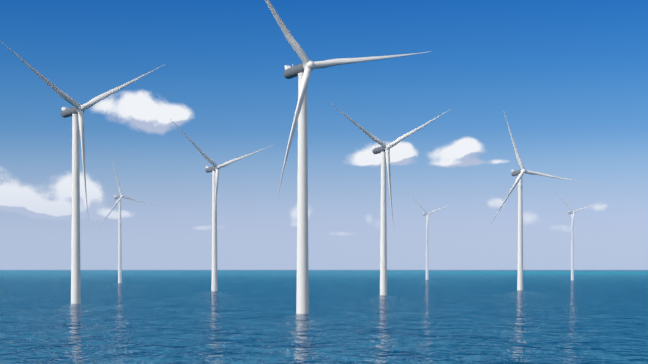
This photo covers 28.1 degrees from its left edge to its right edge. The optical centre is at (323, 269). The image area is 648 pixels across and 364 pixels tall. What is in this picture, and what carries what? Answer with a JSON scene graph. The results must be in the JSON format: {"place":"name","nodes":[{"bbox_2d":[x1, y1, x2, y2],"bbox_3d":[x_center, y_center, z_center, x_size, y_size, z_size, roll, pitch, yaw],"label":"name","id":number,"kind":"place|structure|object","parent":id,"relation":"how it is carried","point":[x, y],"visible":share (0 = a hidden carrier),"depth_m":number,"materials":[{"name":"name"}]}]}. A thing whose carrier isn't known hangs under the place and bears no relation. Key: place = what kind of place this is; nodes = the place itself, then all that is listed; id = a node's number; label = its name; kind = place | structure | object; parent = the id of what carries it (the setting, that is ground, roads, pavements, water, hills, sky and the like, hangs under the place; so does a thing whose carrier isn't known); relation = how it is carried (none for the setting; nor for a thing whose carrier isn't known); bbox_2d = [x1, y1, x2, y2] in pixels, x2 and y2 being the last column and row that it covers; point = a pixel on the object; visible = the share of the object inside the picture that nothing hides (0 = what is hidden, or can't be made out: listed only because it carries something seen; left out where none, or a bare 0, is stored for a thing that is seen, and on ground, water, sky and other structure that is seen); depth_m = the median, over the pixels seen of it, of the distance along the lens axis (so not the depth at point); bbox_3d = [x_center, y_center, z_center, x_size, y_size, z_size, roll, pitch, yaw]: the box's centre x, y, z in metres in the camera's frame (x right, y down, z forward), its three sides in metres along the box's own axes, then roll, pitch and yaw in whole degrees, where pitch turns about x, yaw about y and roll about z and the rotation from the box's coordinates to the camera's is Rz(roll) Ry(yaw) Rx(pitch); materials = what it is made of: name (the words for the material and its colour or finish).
{"place":"outdoors","nodes":[
{"label":"outdoors","id":0,"kind":"place"},
{"bbox_2d":[0,270,647,363],"bbox_3d":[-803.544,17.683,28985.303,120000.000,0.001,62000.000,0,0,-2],"label":"sea","id":1,"kind":"structure","parent":0,"point":[356,317],"depth_m":465.98,"materials":[{"name":"liquid"}]},
{"bbox_2d":[3,43,164,303],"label":"turbine","id":2,"kind":"object","parent":1,"relation":"in","point":[76,112],"visible":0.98,"depth_m":669.18,"materials":[{"name":"white metal"}]},
{"bbox_2d":[99,156,156,282],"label":"turbine","id":3,"kind":"object","parent":1,"relation":"in","point":[119,198],"visible":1,"depth_m":1668.55,"materials":[{"name":"white metal"}]},
{"bbox_2d":[170,119,274,290],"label":"turbine","id":4,"kind":"object","parent":1,"relation":"in","point":[214,168],"visible":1,"depth_m":1056.22,"materials":[{"name":"white metal"}]},
{"bbox_2d":[265,0,430,313],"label":"turbine","id":5,"kind":"object","parent":1,"relation":"in","point":[304,69],"visible":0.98,"depth_m":515.98,"materials":[{"name":"white metal"}]},
{"bbox_2d":[325,99,448,294],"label":"turbine","id":6,"kind":"object","parent":1,"relation":"in","point":[383,149],"visible":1,"depth_m":882.92,"materials":[{"name":"white metal"}]},
{"bbox_2d":[409,194,453,279],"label":"turbine","id":7,"kind":"object","parent":1,"relation":"in","point":[427,214],"visible":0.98,"depth_m":2185.88,"materials":[{"name":"white metal"}]},
{"bbox_2d":[491,107,581,289],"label":"turbine","id":8,"kind":"object","parent":1,"relation":"in","point":[519,174],"visible":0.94,"depth_m":1095.48,"materials":[{"name":"white metal"}]},
{"bbox_2d":[555,192,600,279],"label":"turbine","id":9,"kind":"object","parent":1,"relation":"in","point":[572,212],"visible":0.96,"depth_m":2100.89,"materials":[{"name":"white metal"}]},
{"bbox_2d":[0,0,647,269],"label":"sky","id":10,"kind":"structure","parent":0,"point":[569,78],"materials":[{"name":"blue"}]}
]}

